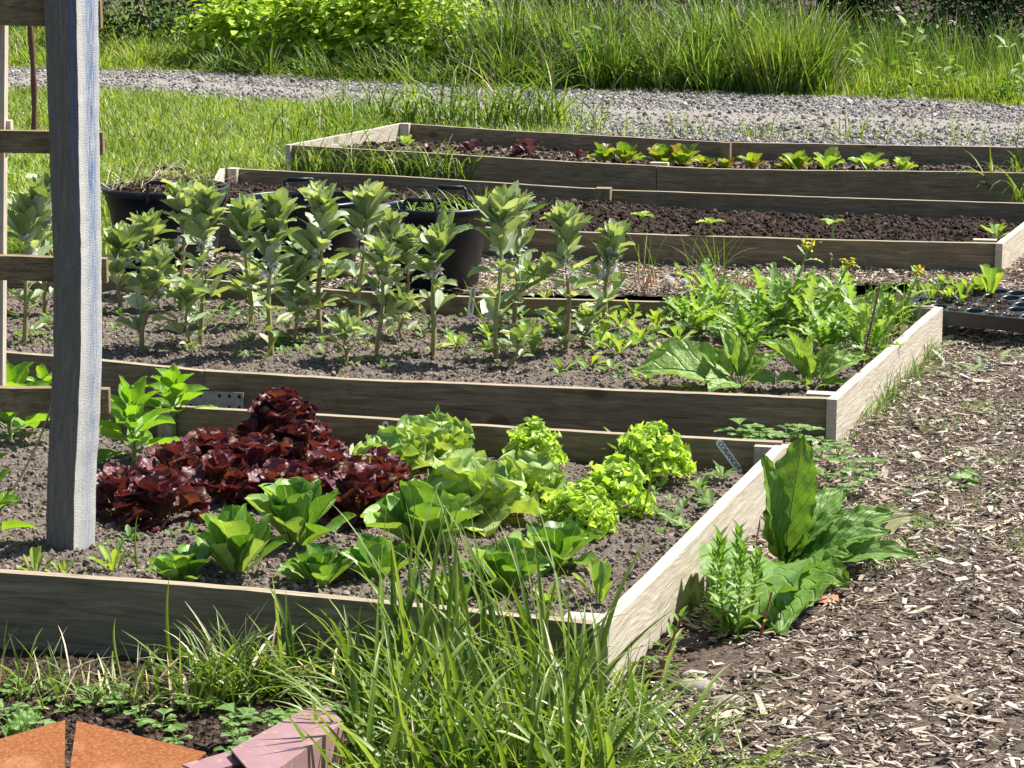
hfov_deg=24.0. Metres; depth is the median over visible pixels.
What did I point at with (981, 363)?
silverweed
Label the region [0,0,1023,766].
ground
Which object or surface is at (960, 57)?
thin grass
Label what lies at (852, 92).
edge grass
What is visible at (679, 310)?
mustard green
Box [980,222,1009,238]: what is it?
corner seedling
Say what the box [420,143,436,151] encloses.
beet plant
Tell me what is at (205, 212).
broad bean plant
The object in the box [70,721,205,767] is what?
rusty plate
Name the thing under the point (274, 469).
red lettuce
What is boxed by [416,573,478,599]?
cos lettuce
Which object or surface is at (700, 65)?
verge grass
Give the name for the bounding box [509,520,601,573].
cos lettuce
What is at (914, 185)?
raised bed
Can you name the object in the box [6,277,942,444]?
raised bed
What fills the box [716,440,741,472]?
plant marker
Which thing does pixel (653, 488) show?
soil weeds
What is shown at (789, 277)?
mustard green
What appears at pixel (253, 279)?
broad bean plant
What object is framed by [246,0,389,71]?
bramble bush
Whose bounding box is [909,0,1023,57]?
hedge shrub
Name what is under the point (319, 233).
broad bean plant
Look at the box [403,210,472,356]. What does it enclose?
broad bean plant
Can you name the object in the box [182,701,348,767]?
edging block
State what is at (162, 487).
red lettuce
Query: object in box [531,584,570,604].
lettuce seedling
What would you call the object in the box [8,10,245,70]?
rough grass
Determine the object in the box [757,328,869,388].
spinach
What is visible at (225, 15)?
bramble bush
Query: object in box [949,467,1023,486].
drooping weed
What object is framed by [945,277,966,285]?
lettuce seedling
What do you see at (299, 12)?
hedge shrub
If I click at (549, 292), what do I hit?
radish seedling
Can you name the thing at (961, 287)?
lettuce seedling
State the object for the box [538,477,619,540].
frilly lettuce
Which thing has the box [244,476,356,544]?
cos lettuce
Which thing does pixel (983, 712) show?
stick
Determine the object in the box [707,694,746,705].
stone
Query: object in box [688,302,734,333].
mustard green
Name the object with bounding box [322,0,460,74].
bramble bush
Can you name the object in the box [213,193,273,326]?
broad bean plant
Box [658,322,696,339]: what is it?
radish seedling
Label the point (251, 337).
soil weeds
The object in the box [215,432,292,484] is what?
red lettuce
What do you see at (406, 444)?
curly lettuce
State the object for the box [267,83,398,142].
long grass
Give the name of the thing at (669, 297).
radish seedling
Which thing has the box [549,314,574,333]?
radish seedling
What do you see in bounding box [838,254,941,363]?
path grass
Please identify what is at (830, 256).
spent dandelion
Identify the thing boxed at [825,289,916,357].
mustard green
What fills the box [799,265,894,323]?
mustard green
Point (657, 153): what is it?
chard plant
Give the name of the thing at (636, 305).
radish seedling
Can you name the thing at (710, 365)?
spinach
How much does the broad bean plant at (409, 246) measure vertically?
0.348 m
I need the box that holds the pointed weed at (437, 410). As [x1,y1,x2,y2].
[432,404,443,421]
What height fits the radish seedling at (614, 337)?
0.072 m
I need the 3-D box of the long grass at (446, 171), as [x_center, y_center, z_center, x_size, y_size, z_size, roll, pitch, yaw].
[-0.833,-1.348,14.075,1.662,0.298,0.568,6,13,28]
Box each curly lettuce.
[349,425,434,473]
[396,412,474,459]
[426,448,539,538]
[498,450,566,496]
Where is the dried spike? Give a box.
[858,284,880,369]
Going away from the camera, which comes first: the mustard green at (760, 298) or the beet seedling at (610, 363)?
the beet seedling at (610, 363)
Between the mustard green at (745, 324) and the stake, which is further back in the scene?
the stake
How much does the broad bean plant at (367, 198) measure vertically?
0.550 m
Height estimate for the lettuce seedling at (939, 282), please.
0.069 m
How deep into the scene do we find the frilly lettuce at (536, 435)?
6.38 m
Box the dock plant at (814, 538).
[698,435,918,635]
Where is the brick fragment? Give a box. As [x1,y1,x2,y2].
[814,595,838,603]
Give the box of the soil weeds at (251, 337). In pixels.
[11,297,738,382]
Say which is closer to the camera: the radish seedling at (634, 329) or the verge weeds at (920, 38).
the radish seedling at (634, 329)
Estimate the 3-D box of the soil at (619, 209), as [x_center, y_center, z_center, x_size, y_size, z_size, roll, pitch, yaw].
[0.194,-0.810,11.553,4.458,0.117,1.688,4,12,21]
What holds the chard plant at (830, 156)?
on the soil at (567, 159)
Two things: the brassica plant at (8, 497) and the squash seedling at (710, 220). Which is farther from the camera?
the squash seedling at (710, 220)
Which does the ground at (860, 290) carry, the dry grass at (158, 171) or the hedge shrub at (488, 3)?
the hedge shrub at (488, 3)
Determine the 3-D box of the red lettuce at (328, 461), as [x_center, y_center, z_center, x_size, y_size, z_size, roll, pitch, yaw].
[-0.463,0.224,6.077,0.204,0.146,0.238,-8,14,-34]
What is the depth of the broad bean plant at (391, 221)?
8.77 m
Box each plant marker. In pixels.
[467,287,475,319]
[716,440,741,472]
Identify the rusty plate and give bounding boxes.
[0,720,64,767]
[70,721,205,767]
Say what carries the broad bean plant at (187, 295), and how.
on the soil at (255, 364)
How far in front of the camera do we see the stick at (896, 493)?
6.39 m
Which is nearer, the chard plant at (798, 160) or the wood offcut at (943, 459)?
the wood offcut at (943, 459)
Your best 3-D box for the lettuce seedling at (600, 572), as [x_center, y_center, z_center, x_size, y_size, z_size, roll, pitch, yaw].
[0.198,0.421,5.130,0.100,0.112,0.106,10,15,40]
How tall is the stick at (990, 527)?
0.016 m
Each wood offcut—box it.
[710,705,758,719]
[936,450,963,463]
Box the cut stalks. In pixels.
[634,265,768,296]
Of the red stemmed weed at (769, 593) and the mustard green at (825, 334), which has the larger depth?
the mustard green at (825, 334)
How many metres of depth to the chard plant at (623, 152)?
14.00 m
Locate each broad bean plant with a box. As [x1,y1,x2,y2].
[7,174,52,342]
[17,166,52,313]
[101,220,148,313]
[116,242,185,353]
[125,207,175,294]
[157,178,214,293]
[163,273,214,351]
[178,179,231,343]
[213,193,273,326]
[225,269,264,306]
[240,187,304,355]
[272,249,327,341]
[278,234,324,286]
[281,180,351,333]
[315,306,367,363]
[330,178,398,323]
[351,234,410,356]
[372,210,411,301]
[383,286,425,337]
[389,223,428,293]
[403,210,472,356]
[467,180,533,360]
[477,251,574,329]
[488,188,549,323]
[494,325,533,368]
[533,199,598,349]
[562,303,614,348]
[574,218,634,323]
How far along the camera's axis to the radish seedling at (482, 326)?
8.27 m
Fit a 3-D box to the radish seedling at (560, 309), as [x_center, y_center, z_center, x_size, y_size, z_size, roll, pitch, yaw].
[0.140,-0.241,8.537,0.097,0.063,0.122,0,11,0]
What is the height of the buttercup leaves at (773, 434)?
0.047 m
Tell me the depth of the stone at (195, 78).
21.47 m
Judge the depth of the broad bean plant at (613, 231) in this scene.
8.43 m
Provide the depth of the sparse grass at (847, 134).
16.21 m
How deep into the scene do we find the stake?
15.76 m
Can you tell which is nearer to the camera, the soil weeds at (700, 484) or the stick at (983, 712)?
the stick at (983, 712)
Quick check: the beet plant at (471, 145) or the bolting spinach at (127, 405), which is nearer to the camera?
the bolting spinach at (127, 405)
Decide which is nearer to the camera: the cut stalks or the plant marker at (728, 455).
the plant marker at (728, 455)
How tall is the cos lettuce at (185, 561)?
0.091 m
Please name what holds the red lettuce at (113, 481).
on the soil at (605, 553)
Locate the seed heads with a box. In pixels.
[459,0,846,89]
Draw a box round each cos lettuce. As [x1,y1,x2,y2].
[146,543,212,581]
[196,503,285,573]
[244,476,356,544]
[278,542,353,586]
[339,533,413,578]
[360,478,482,553]
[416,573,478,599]
[459,537,549,595]
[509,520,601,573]
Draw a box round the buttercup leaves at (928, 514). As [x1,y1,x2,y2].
[865,455,1021,530]
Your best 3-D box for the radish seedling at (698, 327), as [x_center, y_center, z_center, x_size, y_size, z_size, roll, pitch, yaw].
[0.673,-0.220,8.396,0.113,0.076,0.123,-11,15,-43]
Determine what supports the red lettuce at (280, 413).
on the soil at (605, 553)
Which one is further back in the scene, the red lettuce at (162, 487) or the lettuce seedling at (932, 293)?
the lettuce seedling at (932, 293)
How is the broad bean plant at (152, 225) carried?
on the soil at (255, 364)
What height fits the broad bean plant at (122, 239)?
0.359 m
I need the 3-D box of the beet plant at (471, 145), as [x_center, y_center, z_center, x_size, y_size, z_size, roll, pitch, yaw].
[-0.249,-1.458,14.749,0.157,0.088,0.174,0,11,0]
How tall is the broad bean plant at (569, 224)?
0.536 m
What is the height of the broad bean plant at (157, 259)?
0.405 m
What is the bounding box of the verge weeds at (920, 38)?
[201,14,1023,100]
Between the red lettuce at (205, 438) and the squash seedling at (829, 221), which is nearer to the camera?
the red lettuce at (205, 438)
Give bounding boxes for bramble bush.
[165,0,312,67]
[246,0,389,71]
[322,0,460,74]
[390,0,500,78]
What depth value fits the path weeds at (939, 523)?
6.69 m
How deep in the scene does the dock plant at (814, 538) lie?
5.63 m
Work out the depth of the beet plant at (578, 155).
14.29 m
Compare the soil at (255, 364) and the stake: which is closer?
the soil at (255, 364)
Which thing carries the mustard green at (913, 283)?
on the soil at (255, 364)
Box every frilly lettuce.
[502,415,568,466]
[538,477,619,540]
[573,453,656,518]
[615,420,696,486]
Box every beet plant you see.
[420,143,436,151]
[459,138,482,151]
[509,146,526,155]
[514,138,541,155]
[570,150,585,159]
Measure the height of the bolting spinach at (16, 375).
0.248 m
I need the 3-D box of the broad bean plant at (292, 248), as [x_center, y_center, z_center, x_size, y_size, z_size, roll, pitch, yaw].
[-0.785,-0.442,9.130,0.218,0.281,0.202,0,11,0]
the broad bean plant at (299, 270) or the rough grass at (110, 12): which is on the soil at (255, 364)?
the broad bean plant at (299, 270)
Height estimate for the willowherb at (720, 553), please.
0.264 m
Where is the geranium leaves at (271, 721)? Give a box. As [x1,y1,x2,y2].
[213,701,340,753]
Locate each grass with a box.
[0,623,224,714]
[7,80,611,255]
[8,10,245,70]
[8,61,1023,106]
[9,0,244,36]
[100,153,245,199]
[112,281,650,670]
[122,602,349,713]
[184,29,541,85]
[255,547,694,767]
[260,129,496,180]
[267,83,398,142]
[334,482,650,717]
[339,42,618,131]
[396,184,489,225]
[418,0,888,95]
[503,653,845,767]
[578,106,1023,143]
[601,225,749,278]
[773,44,1023,103]
[807,0,1023,92]
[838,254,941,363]
[848,333,957,428]
[951,126,1023,202]
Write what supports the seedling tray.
on the path
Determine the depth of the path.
5.13 m
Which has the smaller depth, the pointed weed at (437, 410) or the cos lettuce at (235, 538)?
the cos lettuce at (235, 538)
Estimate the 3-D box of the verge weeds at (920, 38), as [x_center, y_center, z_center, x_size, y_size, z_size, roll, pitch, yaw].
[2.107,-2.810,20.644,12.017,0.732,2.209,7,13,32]
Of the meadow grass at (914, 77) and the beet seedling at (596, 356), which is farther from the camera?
the meadow grass at (914, 77)
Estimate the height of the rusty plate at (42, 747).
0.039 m
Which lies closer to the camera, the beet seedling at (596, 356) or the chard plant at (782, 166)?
the beet seedling at (596, 356)
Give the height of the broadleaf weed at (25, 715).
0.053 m
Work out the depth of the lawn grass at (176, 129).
16.48 m
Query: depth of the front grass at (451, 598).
4.67 m
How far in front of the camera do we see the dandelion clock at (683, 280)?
9.77 m
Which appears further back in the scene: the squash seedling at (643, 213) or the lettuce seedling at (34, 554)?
the squash seedling at (643, 213)
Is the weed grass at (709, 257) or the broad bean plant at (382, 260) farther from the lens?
the weed grass at (709, 257)
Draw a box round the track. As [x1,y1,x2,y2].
[8,68,1023,146]
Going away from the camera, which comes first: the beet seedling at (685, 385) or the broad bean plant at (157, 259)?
the beet seedling at (685, 385)
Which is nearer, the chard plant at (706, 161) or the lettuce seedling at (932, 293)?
the lettuce seedling at (932, 293)
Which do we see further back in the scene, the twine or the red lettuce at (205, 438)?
the red lettuce at (205, 438)
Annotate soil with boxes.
[0,424,744,616]
[6,289,907,395]
[224,185,1016,241]
[352,141,1019,171]
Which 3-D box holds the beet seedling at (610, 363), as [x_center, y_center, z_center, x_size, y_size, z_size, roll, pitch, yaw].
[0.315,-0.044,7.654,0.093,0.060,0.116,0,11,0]
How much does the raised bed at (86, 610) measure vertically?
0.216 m
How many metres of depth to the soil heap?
10.40 m
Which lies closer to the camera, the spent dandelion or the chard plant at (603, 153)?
the spent dandelion
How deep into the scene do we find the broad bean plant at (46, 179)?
8.67 m
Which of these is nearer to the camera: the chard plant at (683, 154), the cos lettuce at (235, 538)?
the cos lettuce at (235, 538)
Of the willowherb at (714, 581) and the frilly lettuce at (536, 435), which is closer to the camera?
the willowherb at (714, 581)
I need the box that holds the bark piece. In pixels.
[938,691,975,707]
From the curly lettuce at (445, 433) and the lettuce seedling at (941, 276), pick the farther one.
the lettuce seedling at (941, 276)
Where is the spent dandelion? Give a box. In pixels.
[828,253,833,284]
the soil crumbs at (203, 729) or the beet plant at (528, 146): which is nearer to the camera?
the soil crumbs at (203, 729)
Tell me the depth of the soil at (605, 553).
5.64 m
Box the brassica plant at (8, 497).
[0,453,36,531]
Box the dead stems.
[437,3,494,64]
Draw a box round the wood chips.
[178,251,1023,767]
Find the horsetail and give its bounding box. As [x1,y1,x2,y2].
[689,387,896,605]
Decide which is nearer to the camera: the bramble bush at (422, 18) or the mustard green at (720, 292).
the mustard green at (720, 292)
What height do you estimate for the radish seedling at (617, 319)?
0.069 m
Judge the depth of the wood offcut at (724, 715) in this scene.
4.65 m
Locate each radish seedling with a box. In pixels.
[444,330,467,346]
[473,323,501,337]
[515,318,542,336]
[522,333,546,353]
[537,289,552,297]
[538,306,564,323]
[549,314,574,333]
[577,322,610,342]
[595,331,642,352]
[605,308,641,326]
[617,298,644,315]
[620,318,658,341]
[646,308,672,324]
[647,342,663,351]
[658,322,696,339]
[668,295,680,306]
[686,312,715,331]
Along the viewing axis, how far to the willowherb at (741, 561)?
5.12 m
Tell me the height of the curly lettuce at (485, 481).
0.182 m
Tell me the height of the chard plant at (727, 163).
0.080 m
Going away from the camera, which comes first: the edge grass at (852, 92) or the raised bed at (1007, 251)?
the raised bed at (1007, 251)
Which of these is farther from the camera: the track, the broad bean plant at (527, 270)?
the track
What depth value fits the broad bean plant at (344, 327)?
7.73 m
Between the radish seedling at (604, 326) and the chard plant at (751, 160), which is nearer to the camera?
the radish seedling at (604, 326)
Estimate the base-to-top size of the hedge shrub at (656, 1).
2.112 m
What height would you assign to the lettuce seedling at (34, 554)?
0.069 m
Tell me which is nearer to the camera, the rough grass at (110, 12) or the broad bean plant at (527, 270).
the broad bean plant at (527, 270)
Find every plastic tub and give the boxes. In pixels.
[101,166,229,273]
[235,177,362,283]
[384,185,486,294]
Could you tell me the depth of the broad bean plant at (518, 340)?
7.70 m
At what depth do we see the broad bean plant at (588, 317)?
8.10 m
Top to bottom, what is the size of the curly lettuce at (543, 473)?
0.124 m
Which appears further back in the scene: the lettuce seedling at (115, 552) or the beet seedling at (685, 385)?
the beet seedling at (685, 385)
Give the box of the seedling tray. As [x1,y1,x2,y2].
[910,282,1023,332]
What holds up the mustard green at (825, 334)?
on the soil at (255, 364)
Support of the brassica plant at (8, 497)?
on the soil at (605, 553)
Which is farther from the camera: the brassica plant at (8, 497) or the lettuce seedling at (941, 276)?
the lettuce seedling at (941, 276)
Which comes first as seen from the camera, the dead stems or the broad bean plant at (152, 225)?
the broad bean plant at (152, 225)
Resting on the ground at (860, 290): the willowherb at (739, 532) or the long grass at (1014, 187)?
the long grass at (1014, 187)
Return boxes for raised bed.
[0,404,789,704]
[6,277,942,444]
[213,167,1023,275]
[286,123,1023,202]
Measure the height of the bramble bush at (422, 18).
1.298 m
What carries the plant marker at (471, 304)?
on the soil at (255, 364)
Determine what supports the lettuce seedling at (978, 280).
in the seedling tray
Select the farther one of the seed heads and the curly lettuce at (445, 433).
the seed heads
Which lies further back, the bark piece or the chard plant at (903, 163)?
the chard plant at (903, 163)
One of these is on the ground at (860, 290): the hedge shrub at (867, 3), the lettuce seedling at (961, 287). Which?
the hedge shrub at (867, 3)
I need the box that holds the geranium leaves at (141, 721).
[0,678,219,743]
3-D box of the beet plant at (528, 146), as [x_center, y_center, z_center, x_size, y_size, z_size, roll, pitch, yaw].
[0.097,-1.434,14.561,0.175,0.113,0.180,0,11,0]
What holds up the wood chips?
on the path
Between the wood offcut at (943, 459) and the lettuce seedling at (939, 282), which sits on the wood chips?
the wood offcut at (943, 459)
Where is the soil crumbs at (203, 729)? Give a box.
[0,619,761,767]
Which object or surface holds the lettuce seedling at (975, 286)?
in the seedling tray
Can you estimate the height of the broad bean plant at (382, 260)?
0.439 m
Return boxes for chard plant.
[397,134,414,146]
[587,142,616,162]
[608,141,642,162]
[634,143,675,162]
[665,143,699,164]
[692,154,716,167]
[716,156,735,167]
[737,152,765,168]
[774,163,791,169]
[779,150,813,169]
[813,147,844,169]
[848,152,888,169]
[894,156,918,170]
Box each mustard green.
[655,284,733,331]
[674,258,757,310]
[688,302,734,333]
[699,293,791,344]
[725,238,822,340]
[735,266,833,302]
[743,257,862,337]
[779,300,866,352]
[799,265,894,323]
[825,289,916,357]
[857,265,935,326]
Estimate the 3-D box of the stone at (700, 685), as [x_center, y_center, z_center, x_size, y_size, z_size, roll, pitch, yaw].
[0.370,0.614,4.830,0.099,0.046,0.051,0,11,0]
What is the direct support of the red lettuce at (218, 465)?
on the soil at (605, 553)
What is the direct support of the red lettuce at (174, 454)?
on the soil at (605, 553)
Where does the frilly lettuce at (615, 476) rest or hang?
on the soil at (605, 553)
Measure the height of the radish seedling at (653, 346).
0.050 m
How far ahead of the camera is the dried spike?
7.66 m
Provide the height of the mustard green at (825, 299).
0.281 m
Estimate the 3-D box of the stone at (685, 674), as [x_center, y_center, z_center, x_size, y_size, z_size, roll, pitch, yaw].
[0.361,0.598,4.912,0.039,0.025,0.032,0,11,0]
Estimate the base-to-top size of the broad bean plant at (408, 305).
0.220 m
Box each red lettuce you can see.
[96,462,147,525]
[113,466,213,532]
[136,439,201,485]
[178,425,240,486]
[179,449,263,507]
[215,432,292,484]
[235,386,320,460]
[236,457,307,503]
[283,422,348,462]
[293,443,361,484]
[302,470,344,514]
[320,461,398,529]
[360,445,420,492]
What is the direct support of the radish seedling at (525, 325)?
on the soil at (255, 364)
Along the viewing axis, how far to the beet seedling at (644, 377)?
7.51 m
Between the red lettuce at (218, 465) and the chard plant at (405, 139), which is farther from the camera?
the chard plant at (405, 139)
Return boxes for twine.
[11,408,49,490]
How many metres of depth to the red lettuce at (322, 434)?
6.43 m
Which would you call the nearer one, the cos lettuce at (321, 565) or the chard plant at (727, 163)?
the cos lettuce at (321, 565)
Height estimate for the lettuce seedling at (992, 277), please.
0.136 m
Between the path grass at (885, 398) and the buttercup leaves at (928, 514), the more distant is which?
the path grass at (885, 398)
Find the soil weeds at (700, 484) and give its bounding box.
[118,427,737,540]
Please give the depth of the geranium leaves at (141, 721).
4.71 m
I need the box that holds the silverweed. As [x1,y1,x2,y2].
[916,335,1023,383]
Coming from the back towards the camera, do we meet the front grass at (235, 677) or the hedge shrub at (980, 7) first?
the hedge shrub at (980, 7)
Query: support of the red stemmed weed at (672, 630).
on the path
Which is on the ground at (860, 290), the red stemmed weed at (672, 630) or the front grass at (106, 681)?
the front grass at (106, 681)
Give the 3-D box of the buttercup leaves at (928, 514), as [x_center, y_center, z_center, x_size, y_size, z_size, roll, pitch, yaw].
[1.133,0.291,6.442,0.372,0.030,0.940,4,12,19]
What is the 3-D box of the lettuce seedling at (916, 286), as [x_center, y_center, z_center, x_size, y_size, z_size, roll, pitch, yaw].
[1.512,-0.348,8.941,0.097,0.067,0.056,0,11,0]
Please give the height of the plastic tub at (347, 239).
0.405 m
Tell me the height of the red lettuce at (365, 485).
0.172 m
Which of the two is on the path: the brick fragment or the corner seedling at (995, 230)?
the brick fragment
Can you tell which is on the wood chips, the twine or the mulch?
the mulch
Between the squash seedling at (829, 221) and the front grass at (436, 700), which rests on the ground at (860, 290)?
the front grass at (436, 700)
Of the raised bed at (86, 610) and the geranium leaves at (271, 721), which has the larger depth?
the raised bed at (86, 610)
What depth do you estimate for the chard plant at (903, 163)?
13.64 m
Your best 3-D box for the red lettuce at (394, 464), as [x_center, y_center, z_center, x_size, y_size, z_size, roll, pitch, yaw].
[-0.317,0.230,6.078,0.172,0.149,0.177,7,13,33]
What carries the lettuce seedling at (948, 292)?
in the seedling tray
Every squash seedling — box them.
[631,210,653,231]
[696,217,725,235]
[820,218,844,238]
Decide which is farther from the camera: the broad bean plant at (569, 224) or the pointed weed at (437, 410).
the broad bean plant at (569, 224)
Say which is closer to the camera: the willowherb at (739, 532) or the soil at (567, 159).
the willowherb at (739, 532)
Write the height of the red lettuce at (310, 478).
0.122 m
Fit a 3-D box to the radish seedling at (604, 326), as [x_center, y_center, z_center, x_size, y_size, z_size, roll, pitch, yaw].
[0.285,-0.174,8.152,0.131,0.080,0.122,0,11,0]
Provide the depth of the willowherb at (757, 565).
5.19 m
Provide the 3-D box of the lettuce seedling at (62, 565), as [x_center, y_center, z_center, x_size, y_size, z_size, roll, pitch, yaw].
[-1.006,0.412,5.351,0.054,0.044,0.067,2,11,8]
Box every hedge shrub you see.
[41,0,247,49]
[190,0,446,59]
[381,0,603,56]
[505,0,780,39]
[647,0,926,58]
[803,0,1023,59]
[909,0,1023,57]
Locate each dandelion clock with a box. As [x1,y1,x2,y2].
[664,275,673,287]
[679,278,686,291]
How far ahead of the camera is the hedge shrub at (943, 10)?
24.86 m
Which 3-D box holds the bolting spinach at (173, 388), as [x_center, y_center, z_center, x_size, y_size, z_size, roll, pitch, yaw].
[-0.968,0.044,6.877,0.217,0.202,0.245,3,12,17]
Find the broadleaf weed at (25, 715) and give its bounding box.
[0,706,41,736]
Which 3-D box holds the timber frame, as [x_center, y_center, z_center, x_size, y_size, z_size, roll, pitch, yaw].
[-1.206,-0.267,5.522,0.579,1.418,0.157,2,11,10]
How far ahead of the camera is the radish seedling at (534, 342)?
7.95 m
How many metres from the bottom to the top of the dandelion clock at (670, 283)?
0.089 m
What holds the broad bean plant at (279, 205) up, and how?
on the soil at (255, 364)
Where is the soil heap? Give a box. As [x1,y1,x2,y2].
[116,173,206,192]
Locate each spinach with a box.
[0,359,51,441]
[27,363,51,385]
[97,375,178,463]
[138,365,217,435]
[631,328,779,391]
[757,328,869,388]
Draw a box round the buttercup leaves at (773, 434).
[714,418,886,495]
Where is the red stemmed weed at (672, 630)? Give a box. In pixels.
[641,606,687,680]
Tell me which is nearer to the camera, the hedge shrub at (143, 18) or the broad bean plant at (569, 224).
the broad bean plant at (569, 224)
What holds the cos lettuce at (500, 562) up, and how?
on the soil at (605, 553)
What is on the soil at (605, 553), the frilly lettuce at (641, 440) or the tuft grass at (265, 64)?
the frilly lettuce at (641, 440)
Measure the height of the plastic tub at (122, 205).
0.415 m
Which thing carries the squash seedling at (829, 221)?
on the soil at (619, 209)
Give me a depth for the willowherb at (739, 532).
5.26 m
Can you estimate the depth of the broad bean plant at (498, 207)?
7.78 m
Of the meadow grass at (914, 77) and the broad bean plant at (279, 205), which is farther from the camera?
the meadow grass at (914, 77)
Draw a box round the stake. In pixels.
[27,26,36,129]
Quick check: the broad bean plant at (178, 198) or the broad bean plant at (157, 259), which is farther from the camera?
the broad bean plant at (178, 198)
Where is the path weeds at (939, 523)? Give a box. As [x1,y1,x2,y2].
[808,339,1023,572]
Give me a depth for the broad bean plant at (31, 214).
8.07 m
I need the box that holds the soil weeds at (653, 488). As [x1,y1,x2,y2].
[37,457,694,577]
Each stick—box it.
[688,672,736,692]
[865,491,927,496]
[974,701,1012,741]
[976,515,1021,533]
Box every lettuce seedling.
[17,546,54,570]
[44,559,75,572]
[89,539,125,571]
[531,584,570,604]
[572,558,613,603]
[908,281,926,297]
[920,283,939,297]
[928,280,949,289]
[929,273,954,283]
[938,286,957,298]
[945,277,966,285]
[946,282,974,300]
[960,275,987,289]
[969,274,982,287]
[980,264,1006,292]
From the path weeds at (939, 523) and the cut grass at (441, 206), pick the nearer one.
the path weeds at (939, 523)
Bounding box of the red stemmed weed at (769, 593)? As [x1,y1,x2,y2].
[749,586,775,642]
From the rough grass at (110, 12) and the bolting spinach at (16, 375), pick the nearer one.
the bolting spinach at (16, 375)
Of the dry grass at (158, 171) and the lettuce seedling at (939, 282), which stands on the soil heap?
the dry grass at (158, 171)
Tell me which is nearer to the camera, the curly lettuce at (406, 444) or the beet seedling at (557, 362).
the curly lettuce at (406, 444)
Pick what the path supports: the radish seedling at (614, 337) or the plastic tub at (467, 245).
the plastic tub at (467, 245)
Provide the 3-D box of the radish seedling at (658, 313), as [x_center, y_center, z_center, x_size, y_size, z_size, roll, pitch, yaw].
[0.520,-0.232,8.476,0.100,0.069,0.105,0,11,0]
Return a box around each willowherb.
[699,541,725,625]
[700,525,747,641]
[713,519,749,612]
[715,533,758,640]
[740,542,768,632]
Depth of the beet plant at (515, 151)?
14.51 m
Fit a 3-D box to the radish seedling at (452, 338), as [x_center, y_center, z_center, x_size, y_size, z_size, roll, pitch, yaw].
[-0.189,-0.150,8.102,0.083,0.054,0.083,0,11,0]
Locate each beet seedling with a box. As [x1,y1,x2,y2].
[547,358,578,371]
[574,352,614,368]
[597,359,625,371]
[629,373,658,380]
[677,383,695,389]
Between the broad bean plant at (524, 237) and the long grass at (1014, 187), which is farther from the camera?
the long grass at (1014, 187)
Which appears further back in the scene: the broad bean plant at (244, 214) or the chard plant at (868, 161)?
the chard plant at (868, 161)
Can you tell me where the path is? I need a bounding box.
[178,258,1023,767]
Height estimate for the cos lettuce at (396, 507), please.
0.195 m
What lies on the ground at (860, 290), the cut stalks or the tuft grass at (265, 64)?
the tuft grass at (265, 64)
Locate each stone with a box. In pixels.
[192,76,204,81]
[673,678,718,692]
[681,670,696,676]
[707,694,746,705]
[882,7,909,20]
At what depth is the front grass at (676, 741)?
4.43 m
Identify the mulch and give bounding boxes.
[461,271,768,297]
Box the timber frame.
[0,0,110,550]

